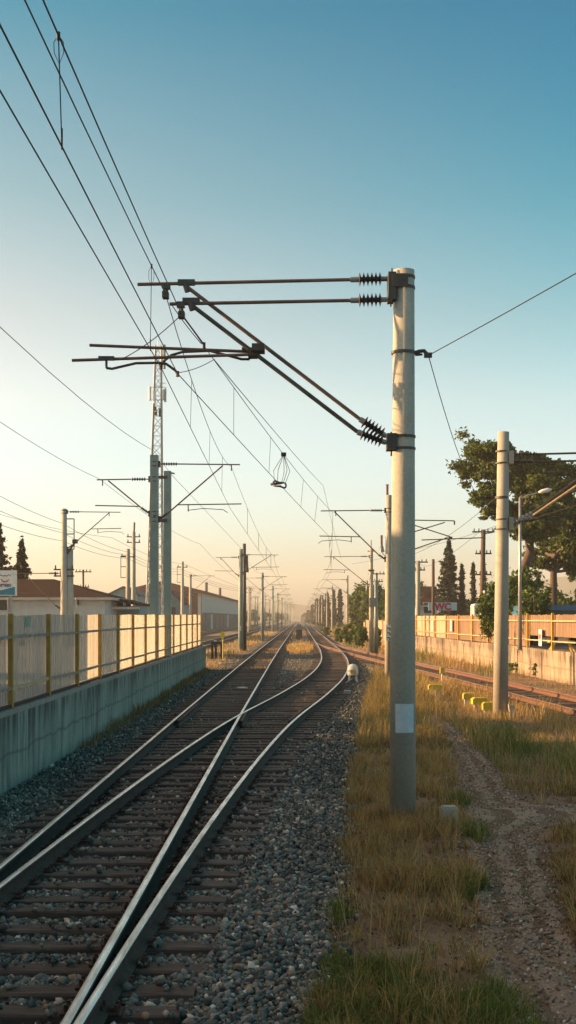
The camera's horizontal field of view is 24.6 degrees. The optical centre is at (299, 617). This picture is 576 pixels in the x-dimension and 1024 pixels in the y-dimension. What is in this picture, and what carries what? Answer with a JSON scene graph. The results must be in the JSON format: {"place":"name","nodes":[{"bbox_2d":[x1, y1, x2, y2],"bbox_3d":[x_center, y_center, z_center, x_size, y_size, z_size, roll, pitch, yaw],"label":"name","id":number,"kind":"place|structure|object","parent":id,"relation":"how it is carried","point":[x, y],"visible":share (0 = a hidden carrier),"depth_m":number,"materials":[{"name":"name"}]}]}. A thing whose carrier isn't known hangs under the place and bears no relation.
{"place":"outdoors","nodes":[
{"label":"outdoors","id":0,"kind":"place"},
{"bbox_2d":[136,581,237,630],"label":"warehouse","id":1,"kind":"structure","parent":0,"point":[217,611],"depth_m":283.99,"materials":[{"name":"white metal"}]},
{"bbox_2d":[0,0,575,606],"label":"sky","id":2,"kind":"structure","parent":0,"point":[245,139],"materials":[{"name":"blue"}]},
{"bbox_2d":[5,620,575,1023],"bbox_3d":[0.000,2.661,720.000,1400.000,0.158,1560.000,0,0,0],"label":"ground","id":3,"kind":"structure","parent":0,"point":[494,812],"depth_m":14.15,"materials":[{"name":"brown soil"}]},
{"bbox_2d":[0,522,12,569],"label":"conifer tree","id":4,"kind":"object","parent":3,"relation":"on","point":[3,557],"visible":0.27,"depth_m":94.91,"materials":[{"name":"green plant"}]},
{"bbox_2d":[0,570,16,613],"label":"billboard","id":5,"kind":"object","parent":3,"relation":"on","point":[8,582],"visible":0.99,"depth_m":61.94,"materials":[{"name":"white paint"}]},
{"bbox_2d":[12,535,32,645],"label":"conifer tree","id":6,"kind":"object","parent":3,"relation":"on","point":[21,565],"visible":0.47,"depth_m":89.84,"materials":[{"name":"green plant"}]},
{"bbox_2d":[0,579,131,640],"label":"station house","id":7,"kind":"structure","parent":3,"relation":"on","point":[88,601],"depth_m":85.00,"materials":[{"name":"paint"}]},
{"bbox_2d":[0,600,6,610],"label":"window","id":8,"kind":"structure","parent":7,"relation":"in","point":[3,603],"depth_m":84.91,"materials":[{"name":"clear glass"}]},
{"bbox_2d":[17,509,121,646],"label":"siding mast","id":9,"kind":"object","parent":3,"relation":"on","point":[66,575],"visible":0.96,"depth_m":65.45,"materials":[{"name":"concrete"}]},
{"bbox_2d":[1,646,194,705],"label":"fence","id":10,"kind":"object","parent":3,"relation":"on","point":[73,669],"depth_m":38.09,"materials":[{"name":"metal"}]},
{"bbox_2d":[0,645,205,794],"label":"retaining wall","id":11,"kind":"structure","parent":3,"relation":"on","point":[37,736],"depth_m":25.70,"materials":[{"name":"concrete"}]},
{"bbox_2d":[0,614,202,710],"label":"platform fence","id":12,"kind":"object","parent":11,"relation":"on","point":[139,638],"visible":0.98,"depth_m":27.72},
{"bbox_2d":[159,471,174,656],"bbox_3d":[-4.887,-1.886,46.983,0.855,6.653,0.285,0,0,0],"label":"catenary mast","id":13,"kind":"object","parent":11,"relation":"on","point":[166,477],"visible":0.68,"depth_m":46.88,"materials":[{"name":"metal"}]},
{"bbox_2d":[0,327,272,586],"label":"return wire","id":14,"kind":"object","parent":13,"relation":"attached to","point":[101,415],"visible":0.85,"depth_m":29.88,"materials":[{"name":"metal"}]},
{"bbox_2d":[95,455,241,659],"bbox_3d":[-4.338,-1.956,43.500,4.821,6.792,0.299,0,0,0],"label":"catenary mast","id":15,"kind":"object","parent":11,"relation":"on","point":[153,480],"visible":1,"depth_m":43.37,"materials":[{"name":"metal"}]},
{"bbox_2d":[0,422,236,578],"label":"overhead wire","id":16,"kind":"object","parent":15,"relation":"attached to","point":[91,475],"visible":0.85,"depth_m":45.55,"materials":[{"name":"metal"}]},
{"bbox_2d":[120,549,134,605],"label":"siding mast","id":17,"kind":"object","parent":3,"relation":"on","point":[127,566],"visible":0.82,"depth_m":91.88,"materials":[{"name":"concrete"}]},
{"bbox_2d":[109,586,149,614],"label":"shed","id":18,"kind":"structure","parent":3,"relation":"on","point":[140,594],"depth_m":150.00,"materials":[{"name":"paint"}]},
{"bbox_2d":[112,599,149,640],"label":"station annex","id":19,"kind":"object","parent":3,"relation":"on","point":[140,608],"visible":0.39,"depth_m":90.50,"materials":[{"name":"paint"}]},
{"bbox_2d":[127,522,139,605],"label":"siding mast","id":20,"kind":"object","parent":3,"relation":"on","point":[133,578],"visible":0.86,"depth_m":97.88,"materials":[{"name":"concrete"}]},
{"bbox_2d":[146,344,165,637],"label":"lattice tower","id":21,"kind":"structure","parent":3,"relation":"on","point":[162,393],"depth_m":119.58,"materials":[{"name":"metal"}]},
{"bbox_2d":[171,590,188,614],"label":"shed","id":22,"kind":"structure","parent":3,"relation":"on","point":[176,603],"depth_m":178.00,"materials":[{"name":"paint"}]},
{"bbox_2d":[177,562,187,614],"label":"siding mast","id":23,"kind":"object","parent":3,"relation":"on","point":[182,567],"visible":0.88,"depth_m":126.87,"materials":[{"name":"concrete"}]},
{"bbox_2d":[0,622,371,1023],"bbox_3d":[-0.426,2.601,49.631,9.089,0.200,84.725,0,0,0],"label":"ballast stones","id":24,"kind":"object","parent":3,"relation":"on","point":[256,900],"visible":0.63,"depth_m":12.56,"materials":[{"name":"grey gravel"}]},
{"bbox_2d":[76,667,214,749],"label":"brown grass","id":25,"kind":"structure","parent":24,"relation":"on","point":[165,695],"depth_m":36.31,"materials":[{"name":"brown plant"}]},
{"bbox_2d":[0,621,359,1023],"bbox_3d":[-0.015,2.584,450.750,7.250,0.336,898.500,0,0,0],"label":"railway turnout","id":26,"kind":"object","parent":24,"relation":"on","point":[144,913],"visible":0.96,"depth_m":15.28,"materials":[{"name":"metal"}]},
{"bbox_2d":[296,624,301,639],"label":"signal cabinet","id":27,"kind":"object","parent":24,"relation":"on","point":[299,632],"visible":0.95,"depth_m":157.70,"materials":[{"name":"grey metal"}]},
{"bbox_2d":[345,664,357,682],"bbox_3d":[2.075,2.269,52.945,0.444,0.778,1.555,0,0,7],"label":"point lantern","id":28,"kind":"object","parent":24,"relation":"on","point":[352,669],"visible":0.92,"depth_m":53.34,"materials":[{"name":"white paint"}]},
{"bbox_2d":[120,622,271,645],"bbox_3d":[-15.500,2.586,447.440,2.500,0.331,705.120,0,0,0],"label":"railway track","id":29,"kind":"structure","parent":3,"relation":"on","point":[211,632],"depth_m":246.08,"materials":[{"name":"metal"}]},
{"bbox_2d":[189,574,209,614],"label":"siding mast","id":30,"kind":"object","parent":3,"relation":"on","point":[190,594],"visible":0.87,"depth_m":149.89,"materials":[{"name":"concrete"}]},
{"bbox_2d":[211,640,221,658],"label":"point machine frame","id":31,"kind":"object","parent":3,"relation":"on","point":[215,642],"visible":0.84,"depth_m":82.92,"materials":[{"name":"black paint"}]},
{"bbox_2d":[215,544,274,650],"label":"catenary mast","id":32,"kind":"object","parent":3,"relation":"on","point":[243,570],"visible":0.98,"depth_m":104.95,"materials":[{"name":"paint"}]},
{"bbox_2d":[203,621,287,649],"bbox_3d":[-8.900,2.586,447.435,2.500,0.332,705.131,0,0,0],"label":"railway track","id":33,"kind":"structure","parent":3,"relation":"on","point":[225,640],"depth_m":160.03,"materials":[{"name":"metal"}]},
{"bbox_2d":[246,586,251,632],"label":"siding mast","id":34,"kind":"object","parent":3,"relation":"on","point":[249,592],"visible":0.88,"depth_m":227.88,"materials":[{"name":"metal"}]},
{"bbox_2d":[72,268,431,822],"bbox_3d":[-0.609,-0.856,16.938,4.607,7.212,0.415,0,0,0],"label":"catenary pole","id":35,"kind":"object","parent":3,"relation":"on","point":[399,441],"visible":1,"depth_m":16.84,"materials":[{"name":"concrete"}]},
{"bbox_2d":[24,0,290,598],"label":"messenger wire","id":36,"kind":"object","parent":35,"relation":"attached to","point":[25,1],"visible":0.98,"depth_m":13.78,"materials":[{"name":"metal"}]},
{"bbox_2d":[0,90,289,600],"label":"contact wire","id":37,"kind":"object","parent":36,"relation":"hanging from","point":[103,268],"visible":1,"depth_m":11.42,"materials":[{"name":"metal"}]},
{"bbox_2d":[42,0,332,598],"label":"messenger wire","id":38,"kind":"object","parent":35,"relation":"attached to","point":[58,38],"visible":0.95,"depth_m":9.66,"materials":[{"name":"metal"}]},
{"bbox_2d":[0,24,330,605],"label":"contact wire","id":39,"kind":"object","parent":38,"relation":"hanging from","point":[18,61],"visible":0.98,"depth_m":10.04,"materials":[{"name":"metal"}]},
{"bbox_2d":[270,452,289,488],"bbox_3d":[-0.459,-3.442,30.992,0.436,0.860,0.444,0,0,37],"label":"section insulator","id":40,"kind":"object","parent":38,"relation":"hanging from","point":[275,483],"visible":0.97,"depth_m":30.93,"materials":[{"name":"metal"}]},
{"bbox_2d":[172,306,205,348],"bbox_3d":[-1.424,-3.736,16.939,0.473,0.545,0.079,0,0,-28],"label":"bridle wire","id":41,"kind":"object","parent":35,"relation":"attached to","point":[203,344],"visible":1,"depth_m":16.99,"materials":[{"name":"metal"}]},
{"bbox_2d":[214,360,340,556],"bbox_3d":[1.034,-4.105,54.823,0.282,1.601,75.846,0,0,3],"label":"overhead wire","id":42,"kind":"object","parent":35,"relation":"attached to","point":[272,429],"visible":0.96,"depth_m":24.32,"materials":[{"name":"metal"}]},
{"bbox_2d":[415,358,487,553],"bbox_3d":[3.774,-2.785,34.416,2.348,1.142,35.094,0,0,3],"label":"return wire","id":43,"kind":"object","parent":35,"relation":"hanging from","point":[457,451],"visible":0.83,"depth_m":22.11,"materials":[{"name":"metal"}]},
{"bbox_2d":[429,273,575,354],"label":"return wire","id":44,"kind":"object","parent":35,"relation":"attached to","point":[506,312],"visible":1,"depth_m":14.43,"materials":[{"name":"metal"}]},
{"bbox_2d":[246,573,287,639],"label":"catenary mast","id":45,"kind":"object","parent":3,"relation":"on","point":[262,605],"visible":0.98,"depth_m":159.89,"materials":[{"name":"metal"}]},
{"bbox_2d":[264,586,288,631],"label":"catenary mast","id":46,"kind":"object","parent":3,"relation":"on","point":[273,607],"visible":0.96,"depth_m":227.88,"materials":[{"name":"metal"}]},
{"bbox_2d":[312,598,319,624],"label":"conifer tree","id":47,"kind":"object","parent":3,"relation":"on","point":[314,616],"visible":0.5,"depth_m":419.62,"materials":[{"name":"green plant"}]},
{"bbox_2d":[319,595,324,626],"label":"conifer tree","id":48,"kind":"object","parent":3,"relation":"on","point":[320,610],"visible":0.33,"depth_m":359.60,"materials":[{"name":"green plant"}]},
{"bbox_2d":[316,591,327,626],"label":"catenary pole","id":49,"kind":"object","parent":3,"relation":"on","point":[326,608],"visible":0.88,"depth_m":249.90,"materials":[{"name":"concrete"}]},
{"bbox_2d":[315,585,332,634],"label":"catenary pole","id":50,"kind":"object","parent":3,"relation":"on","point":[331,606],"visible":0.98,"depth_m":204.89,"materials":[{"name":"metal"}]},
{"bbox_2d":[321,593,330,626],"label":"conifer tree","id":51,"kind":"object","parent":3,"relation":"on","point":[324,617],"visible":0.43,"depth_m":299.75,"materials":[{"name":"green plant"}]},
{"bbox_2d":[329,589,336,627],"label":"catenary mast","id":52,"kind":"object","parent":3,"relation":"on","point":[334,611],"visible":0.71,"depth_m":299.68,"materials":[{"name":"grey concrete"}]},
{"bbox_2d":[325,575,348,631],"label":"catenary pole","id":53,"kind":"object","parent":3,"relation":"on","point":[347,606],"visible":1,"depth_m":155.93,"materials":[{"name":"concrete"}]},
{"bbox_2d":[333,628,343,642],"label":"bush","id":54,"kind":"object","parent":3,"relation":"on","point":[337,632],"visible":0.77,"depth_m":129.82,"materials":[{"name":"green plant"}]},
{"bbox_2d":[336,589,343,628],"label":"conifer tree","id":55,"kind":"object","parent":3,"relation":"on","point":[339,617],"visible":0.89,"depth_m":259.73,"materials":[{"name":"green plant"}]},
{"bbox_2d":[341,623,354,644],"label":"bush","id":56,"kind":"object","parent":3,"relation":"on","point":[347,636],"visible":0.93,"depth_m":117.83,"materials":[{"name":"green plant"}]},
{"bbox_2d":[206,623,493,672],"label":"dry grass","id":57,"kind":"structure","parent":3,"relation":"on","point":[303,647],"depth_m":98.76,"materials":[{"name":"plant"}]},
{"bbox_2d":[323,540,377,653],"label":"catenary pole","id":58,"kind":"object","parent":3,"relation":"on","point":[373,642],"visible":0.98,"depth_m":92.64,"materials":[{"name":"concrete"}]},
{"bbox_2d":[345,589,363,630],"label":"broadleaf tree","id":59,"kind":"object","parent":3,"relation":"on","point":[355,598],"visible":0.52,"depth_m":163.66,"materials":[{"name":"green plant"}]},
{"bbox_2d":[318,484,391,677],"bbox_3d":[2.187,-1.274,51.990,2.952,7.949,0.350,0,0,0],"label":"catenary pole","id":60,"kind":"object","parent":3,"relation":"on","point":[387,510],"visible":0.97,"depth_m":51.89,"materials":[{"name":"concrete"}]},
{"bbox_2d":[352,625,368,647],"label":"bush","id":61,"kind":"object","parent":3,"relation":"on","point":[360,636],"visible":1,"depth_m":107.79,"materials":[{"name":"green plant"}]},
{"bbox_2d":[354,581,368,594],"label":"broadleaf tree","id":62,"kind":"object","parent":3,"relation":"on","point":[359,588],"visible":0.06,"depth_m":179.26,"materials":[{"name":"green plant"}]},
{"bbox_2d":[357,580,384,622],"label":"broadleaf tree","id":63,"kind":"object","parent":3,"relation":"on","point":[363,613],"visible":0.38,"depth_m":157.12,"materials":[{"name":"green plant"}]},
{"bbox_2d":[363,619,384,645],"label":"plank fence","id":64,"kind":"object","parent":3,"relation":"on","point":[381,624],"visible":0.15,"depth_m":129.21,"materials":[{"name":"wood"}]},
{"bbox_2d":[373,628,382,650],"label":"bush","id":65,"kind":"object","parent":3,"relation":"on","point":[379,637],"visible":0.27,"depth_m":99.83,"materials":[{"name":"green plant"}]},
{"bbox_2d":[378,589,384,620],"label":"broadleaf tree","id":66,"kind":"object","parent":3,"relation":"on","point":[381,604],"visible":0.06,"depth_m":149.72,"materials":[{"name":"green plant"}]},
{"bbox_2d":[284,737,555,1023],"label":"green grass","id":67,"kind":"structure","parent":3,"relation":"on","point":[504,1005],"depth_m":9.07,"materials":[{"name":"green plant"}]},
{"bbox_2d":[269,719,575,1023],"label":"dry grass","id":68,"kind":"structure","parent":3,"relation":"on","point":[397,822],"depth_m":13.70,"materials":[{"name":"plant"}]},
{"bbox_2d":[319,626,529,676],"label":"green grass","id":69,"kind":"structure","parent":3,"relation":"on","point":[426,656],"depth_m":76.56,"materials":[{"name":"green plant"}]},
{"bbox_2d":[415,586,438,615],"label":"cottage","id":70,"kind":"structure","parent":3,"relation":"on","point":[425,595],"depth_m":136.19,"materials":[{"name":"paint"}]},
{"bbox_2d":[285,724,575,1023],"bbox_3d":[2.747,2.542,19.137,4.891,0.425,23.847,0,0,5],"label":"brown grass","id":71,"kind":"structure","parent":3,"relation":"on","point":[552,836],"depth_m":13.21,"materials":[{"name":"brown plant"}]},
{"bbox_2d":[428,684,441,698],"bbox_3d":[4.289,2.380,42.000,0.420,0.520,0.260,0,0,0],"label":"yellow marker","id":72,"kind":"object","parent":3,"relation":"on","point":[438,687],"visible":0.64,"depth_m":41.87,"materials":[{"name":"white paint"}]},
{"bbox_2d":[428,602,456,609],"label":"sign","id":73,"kind":"object","parent":3,"relation":"on","point":[445,605],"visible":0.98,"depth_m":111.94,"materials":[{"name":"paint"}]},
{"bbox_2d":[439,805,458,822],"bbox_3d":[1.905,2.550,16.900,0.210,0.280,0.200,0,0,-6],"label":"concrete marker","id":74,"kind":"object","parent":3,"relation":"on","point":[445,807],"visible":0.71,"depth_m":16.81,"materials":[{"name":"grey concrete"}]},
{"bbox_2d":[431,539,469,615],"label":"conifer tree","id":75,"kind":"object","parent":3,"relation":"on","point":[445,585],"visible":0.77,"depth_m":124.71,"materials":[{"name":"green plant"}]},
{"bbox_2d":[415,520,485,548],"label":"catenary pole","id":76,"kind":"object","parent":3,"relation":"on","point":[448,537],"visible":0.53,"depth_m":84.97,"materials":[{"name":"metal"}]},
{"bbox_2d":[342,645,575,727],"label":"ballast bed","id":77,"kind":"object","parent":3,"relation":"on","point":[368,664],"visible":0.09,"depth_m":43.45,"materials":[{"name":"grey gravel"}]},
{"bbox_2d":[312,643,575,721],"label":"railway track","id":78,"kind":"structure","parent":77,"relation":"on","point":[514,689],"depth_m":49.39,"materials":[{"name":"metal"}]},
{"bbox_2d":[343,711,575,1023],"bbox_3d":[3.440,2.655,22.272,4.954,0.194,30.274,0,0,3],"label":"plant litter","id":79,"kind":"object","parent":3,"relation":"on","point":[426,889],"visible":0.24,"depth_m":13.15,"materials":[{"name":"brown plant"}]},
{"bbox_2d":[344,665,575,794],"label":"dry grass","id":80,"kind":"structure","parent":3,"relation":"on","point":[454,690],"depth_m":32.85,"materials":[{"name":"plant"}]},
{"bbox_2d":[350,666,575,795],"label":"green grass","id":81,"kind":"structure","parent":3,"relation":"on","point":[523,744],"depth_m":25.44,"materials":[{"name":"green plant"}]},
{"bbox_2d":[457,563,468,615],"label":"conifer tree","id":82,"kind":"object","parent":3,"relation":"on","point":[461,587],"visible":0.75,"depth_m":124.86,"materials":[{"name":"green plant"}]},
{"bbox_2d":[462,693,473,707],"bbox_3d":[4.912,2.417,38.500,0.320,0.446,0.260,0,0,0],"label":"yellow marker","id":83,"kind":"object","parent":3,"relation":"on","point":[465,696],"visible":0.71,"depth_m":38.38,"materials":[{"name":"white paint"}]},
{"bbox_2d":[469,561,477,615],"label":"conifer tree","id":84,"kind":"object","parent":3,"relation":"on","point":[473,590],"visible":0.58,"depth_m":127.89,"materials":[{"name":"green plant"}]},
{"bbox_2d":[378,648,575,693],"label":"brown grass","id":85,"kind":"structure","parent":3,"relation":"on","point":[465,665],"depth_m":65.47,"materials":[{"name":"brown plant"}]},
{"bbox_2d":[471,697,487,711],"bbox_3d":[5.009,2.436,36.900,0.420,0.408,0.260,0,0,-6],"label":"yellow marker","id":86,"kind":"object","parent":3,"relation":"on","point":[475,701],"visible":0.73,"depth_m":36.79,"materials":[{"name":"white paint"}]},
{"bbox_2d":[475,592,491,626],"bbox_3d":[8.587,-0.407,62.005,0.846,1.669,0.974,0,0,0],"label":"oleander bush","id":87,"kind":"object","parent":3,"relation":"on","point":[481,607],"visible":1,"depth_m":61.81,"materials":[{"name":"green plant"}]},
{"bbox_2d":[482,702,492,712],"bbox_3d":[5.178,2.478,36.200,0.350,0.324,0.260,0,0,0],"label":"yellow marker","id":88,"kind":"object","parent":3,"relation":"on","point":[489,705],"visible":0.57,"depth_m":36.07,"materials":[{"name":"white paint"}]},
{"bbox_2d":[415,636,575,684],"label":"retaining wall","id":89,"kind":"structure","parent":3,"relation":"on","point":[554,665],"depth_m":61.22,"materials":[{"name":"concrete"}]},
{"bbox_2d":[415,613,575,649],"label":"boundary fence","id":90,"kind":"object","parent":89,"relation":"on","point":[552,625],"visible":0.69,"depth_m":64.62,"materials":[{"name":"brown wood"}]},
{"bbox_2d":[518,488,551,649],"bbox_3d":[10.859,-2.246,61.000,1.585,7.491,0.220,0,0,0],"label":"street lamp","id":91,"kind":"object","parent":89,"relation":"on","point":[545,490],"visible":1,"depth_m":60.94,"materials":[{"name":"grey metal"}]},
{"bbox_2d":[488,431,575,717],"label":"catenary pole","id":92,"kind":"object","parent":3,"relation":"on","point":[505,523],"visible":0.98,"depth_m":34.75,"materials":[{"name":"concrete"}]},
{"bbox_2d":[246,577,575,619],"bbox_3d":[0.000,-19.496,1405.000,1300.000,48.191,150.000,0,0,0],"label":"hills","id":93,"kind":"structure","parent":0,"point":[565,586],"depth_m":1383.38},
{"bbox_2d":[423,636,575,651],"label":"yard ground","id":94,"kind":"structure","parent":0,"point":[559,646],"depth_m":68.60,"materials":[{"name":"brown soil"}]},
{"bbox_2d":[415,559,427,635],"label":"utility pole","id":95,"kind":"object","parent":94,"relation":"on","point":[418,569],"visible":0.58,"depth_m":99.86,"materials":[{"name":"concrete"}]},
{"bbox_2d":[432,559,434,615],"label":"utility pole","id":96,"kind":"object","parent":94,"relation":"on","point":[433,587],"visible":0.6,"depth_m":109.90,"materials":[{"name":"brown wood"}]},
{"bbox_2d":[472,527,495,604],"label":"utility pole","id":97,"kind":"object","parent":94,"relation":"on","point":[482,574],"visible":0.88,"depth_m":87.88,"materials":[{"name":"brown wood"}]},
{"bbox_2d":[475,572,509,640],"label":"oleander bush","id":98,"kind":"object","parent":94,"relation":"on","point":[490,621],"visible":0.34,"depth_m":65.63,"materials":[{"name":"green plant"}]},
{"bbox_2d":[446,426,575,577],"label":"pine tree","id":99,"kind":"object","parent":94,"relation":"on","point":[526,479],"visible":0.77,"depth_m":72.56,"materials":[{"name":"green plant"}]},
{"bbox_2d":[493,566,552,614],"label":"broadleaf tree","id":100,"kind":"object","parent":94,"relation":"on","point":[536,584],"visible":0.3,"depth_m":71.21,"materials":[{"name":"green plant"}]},
{"bbox_2d":[514,585,555,645],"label":"broadleaf tree","id":101,"kind":"object","parent":94,"relation":"on","point":[540,605],"visible":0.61,"depth_m":67.83,"materials":[{"name":"green plant"}]},
{"bbox_2d":[512,605,575,644],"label":"parked van","id":102,"kind":"object","parent":94,"relation":"on","point":[564,609],"visible":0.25,"depth_m":69.05,"materials":[{"name":"white metal"}]},
{"bbox_2d":[522,492,575,640],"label":"pine tree","id":103,"kind":"object","parent":94,"relation":"on","point":[558,553],"visible":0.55,"depth_m":79.65,"materials":[{"name":"green plant"}]},
{"bbox_2d":[549,589,575,639],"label":"olive tree","id":104,"kind":"object","parent":94,"relation":"on","point":[562,599],"visible":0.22,"depth_m":83.40,"materials":[{"name":"green plant"}]},
{"bbox_2d":[426,718,575,1023],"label":"path","id":105,"kind":"structure","parent":0,"point":[571,1007],"depth_m":12.19,"materials":[{"name":"grey gravel"}]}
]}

